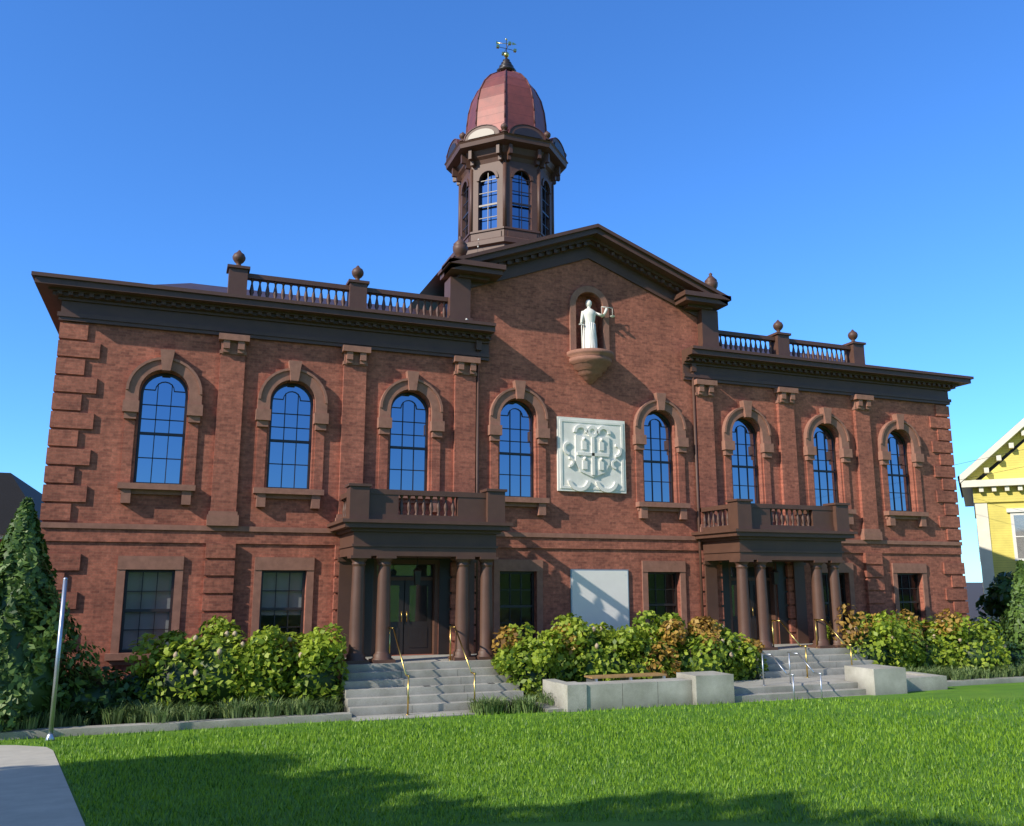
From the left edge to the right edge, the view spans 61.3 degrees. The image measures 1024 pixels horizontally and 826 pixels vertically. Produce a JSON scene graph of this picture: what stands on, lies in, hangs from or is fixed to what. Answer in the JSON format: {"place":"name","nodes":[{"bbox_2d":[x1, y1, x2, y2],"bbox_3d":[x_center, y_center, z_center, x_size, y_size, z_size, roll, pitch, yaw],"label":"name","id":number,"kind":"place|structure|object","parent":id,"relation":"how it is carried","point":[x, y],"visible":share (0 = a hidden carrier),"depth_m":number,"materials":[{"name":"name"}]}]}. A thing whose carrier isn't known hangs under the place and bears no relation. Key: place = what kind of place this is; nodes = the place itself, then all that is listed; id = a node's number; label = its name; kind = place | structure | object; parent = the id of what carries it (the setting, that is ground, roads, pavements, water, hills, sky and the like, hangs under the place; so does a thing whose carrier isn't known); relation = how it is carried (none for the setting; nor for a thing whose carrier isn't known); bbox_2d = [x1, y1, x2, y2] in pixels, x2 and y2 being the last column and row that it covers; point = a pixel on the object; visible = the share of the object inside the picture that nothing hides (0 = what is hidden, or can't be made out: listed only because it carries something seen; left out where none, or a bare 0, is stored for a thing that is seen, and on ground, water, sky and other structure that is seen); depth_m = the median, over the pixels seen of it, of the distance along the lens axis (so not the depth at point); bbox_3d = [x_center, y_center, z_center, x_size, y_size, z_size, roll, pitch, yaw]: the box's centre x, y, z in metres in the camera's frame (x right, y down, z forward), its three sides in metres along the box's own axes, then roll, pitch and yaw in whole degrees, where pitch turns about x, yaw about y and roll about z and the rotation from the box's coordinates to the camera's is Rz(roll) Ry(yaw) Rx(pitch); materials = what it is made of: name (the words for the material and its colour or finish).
{"place":"outdoors","nodes":[
{"label":"outdoors","id":0,"kind":"place"},
{"bbox_2d":[0,745,84,825],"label":"sidewalk","id":1,"kind":"structure","parent":0,"point":[34,789],"depth_m":10.76,"materials":[{"name":"concrete"}]},
{"bbox_2d":[0,682,1023,825],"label":"lawn","id":2,"kind":"structure","parent":0,"point":[243,760],"depth_m":11.47,"materials":[{"name":"green plant"}]},
{"bbox_2d":[45,577,67,740],"bbox_3d":[-9.345,5.031,17.800,0.180,3.250,0.171,4,-12,-21],"label":"sign pole","id":3,"kind":"object","parent":2,"relation":"on","point":[50,734],"visible":0.98,"depth_m":17.75,"materials":[{"name":"metal"}]},
{"bbox_2d":[0,0,1023,582],"label":"sky","id":4,"kind":"structure","parent":0,"point":[836,167],"materials":[{"name":"blue"}]},
{"bbox_2d":[88,582,985,725],"bbox_3d":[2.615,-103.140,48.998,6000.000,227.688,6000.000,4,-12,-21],"label":"ground","id":5,"kind":"structure","parent":0,"point":[975,592],"depth_m":147.32,"materials":[{"name":"brown soil"}]},
{"bbox_2d":[0,472,43,541],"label":"house","id":6,"kind":"structure","parent":5,"relation":"on","point":[14,490],"depth_m":48.15,"materials":[{"name":"brick"}]},
{"bbox_2d":[0,497,107,731],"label":"arborvitae","id":7,"kind":"object","parent":5,"relation":"on","point":[30,603],"visible":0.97,"depth_m":19.11,"materials":[{"name":"green plant"}]},
{"bbox_2d":[50,666,164,722],"bbox_3d":[-9.444,6.609,20.447,3.595,1.301,2.573,4,-12,-21],"label":"shrub","id":8,"kind":"object","parent":5,"relation":"on","point":[126,689],"visible":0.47,"depth_m":19.76,"materials":[{"name":"green plant"}]},
{"bbox_2d":[1,692,345,731],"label":"grasses","id":9,"kind":"object","parent":5,"relation":"on","point":[153,713],"visible":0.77,"depth_m":19.78,"materials":[{"name":"green plant"}]},
{"bbox_2d":[124,615,349,713],"bbox_3d":[-6.748,6.236,21.491,5.356,2.349,2.745,4,-12,-21],"label":"hydrangea","id":10,"kind":"object","parent":5,"relation":"on","point":[213,667],"visible":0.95,"depth_m":21.06,"materials":[{"name":"green plant"}]},
{"bbox_2d":[327,483,512,703],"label":"portico","id":11,"kind":"structure","parent":5,"relation":"on","point":[394,569],"depth_m":24.16,"materials":[{"name":"stone"}]},
{"bbox_2d":[31,224,973,675],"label":"trim","id":12,"kind":"structure","parent":5,"relation":"on","point":[433,318],"depth_m":27.40,"materials":[{"name":"stone"}]},
{"bbox_2d":[444,39,567,259],"bbox_3d":[-0.258,-9.750,38.384,5.137,15.300,5.137,4,-12,-21],"label":"cupola","id":13,"kind":"object","parent":12,"relation":"on","point":[506,163],"visible":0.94,"depth_m":36.81,"materials":[{"name":"brown paint"}]},
{"bbox_2d":[119,373,921,652],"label":"windows","id":14,"kind":"structure","parent":12,"relation":"attached to","point":[149,594],"depth_m":26.37,"materials":[{"name":"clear glass"}]},
{"bbox_2d":[579,300,614,347],"bbox_3d":[2.826,-2.886,29.499,1.311,1.982,0.673,4,-12,-21],"label":"justice statue","id":15,"kind":"object","parent":12,"relation":"on","point":[588,331],"visible":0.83,"depth_m":29.26,"materials":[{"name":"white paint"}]},
{"bbox_2d":[42,259,966,680],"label":"front wall","id":16,"kind":"structure","parent":5,"relation":"on","point":[652,337],"depth_m":27.80,"materials":[{"name":"brick"}]},
{"bbox_2d":[0,653,1023,739],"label":"steps and walls","id":17,"kind":"structure","parent":5,"relation":"on","point":[375,694],"depth_m":22.32,"materials":[{"name":"concrete"}]},
{"bbox_2d":[467,692,546,714],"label":"ornamental grass","id":18,"kind":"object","parent":17,"relation":"on","point":[487,706],"visible":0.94,"depth_m":21.21,"materials":[{"name":"green plant"}]},
{"bbox_2d":[389,619,852,714],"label":"handrails","id":19,"kind":"object","parent":17,"relation":"on","point":[789,673],"visible":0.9,"depth_m":23.56,"materials":[{"name":"gold metal"}]},
{"bbox_2d":[491,610,768,700],"bbox_3d":[3.569,6.895,24.876,8.977,2.397,3.015,4,-12,-21],"label":"hydrangea","id":20,"kind":"object","parent":5,"relation":"on","point":[569,649],"visible":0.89,"depth_m":24.25,"materials":[{"name":"green plant"}]},
{"bbox_2d":[532,676,760,705],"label":"grasses","id":21,"kind":"object","parent":5,"relation":"on","point":[549,702],"visible":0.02,"depth_m":22.32,"materials":[{"name":"green plant"}]},
{"bbox_2d":[691,499,857,656],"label":"portico","id":22,"kind":"structure","parent":5,"relation":"on","point":[749,545],"depth_m":28.49,"materials":[{"name":"stone"}]},
{"bbox_2d":[826,603,1011,671],"bbox_3d":[13.643,7.695,29.338,7.064,2.517,3.117,4,-12,-21],"label":"hydrangea","id":23,"kind":"object","parent":5,"relation":"on","point":[883,638],"visible":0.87,"depth_m":28.88,"materials":[{"name":"green plant"}]},
{"bbox_2d":[898,660,1023,679],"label":"grasses","id":24,"kind":"object","parent":5,"relation":"on","point":[969,673],"visible":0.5,"depth_m":28.19,"materials":[{"name":"green plant"}]},
{"bbox_2d":[968,614,1008,641],"bbox_3d":[21.476,9.627,37.253,2.956,1.796,7.356,-3,-11,14],"label":"shrub","id":25,"kind":"object","parent":5,"relation":"on","point":[975,618],"visible":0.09,"depth_m":39.12,"materials":[{"name":"green plant"}]},
{"bbox_2d":[957,418,1023,621],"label":"yellow house","id":26,"kind":"structure","parent":5,"relation":"on","point":[995,500],"depth_m":44.97,"materials":[{"name":"yellow wood"}]},
{"bbox_2d":[975,571,1014,618],"bbox_3d":[21.706,8.652,37.460,3.328,3.622,3.186,4,-12,-21],"label":"tree by yellow house","id":27,"kind":"object","parent":5,"relation":"on","point":[995,602],"visible":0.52,"depth_m":37.17,"materials":[{"name":"green plant"}]},
{"bbox_2d":[993,640,1023,667],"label":"shrub","id":28,"kind":"object","parent":5,"relation":"on","point":[1016,651],"visible":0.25,"depth_m":30.38,"materials":[{"name":"green plant"}]},
{"bbox_2d":[995,559,1023,649],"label":"arborvitae","id":29,"kind":"object","parent":5,"relation":"on","point":[1013,621],"visible":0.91,"depth_m":32.31,"materials":[{"name":"green plant"}]},
{"bbox_2d":[956,449,1023,480],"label":"overhead wires","id":30,"kind":"object","parent":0,"point":[988,457],"visible":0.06,"depth_m":42.10,"materials":[{"name":"black"}]}
]}

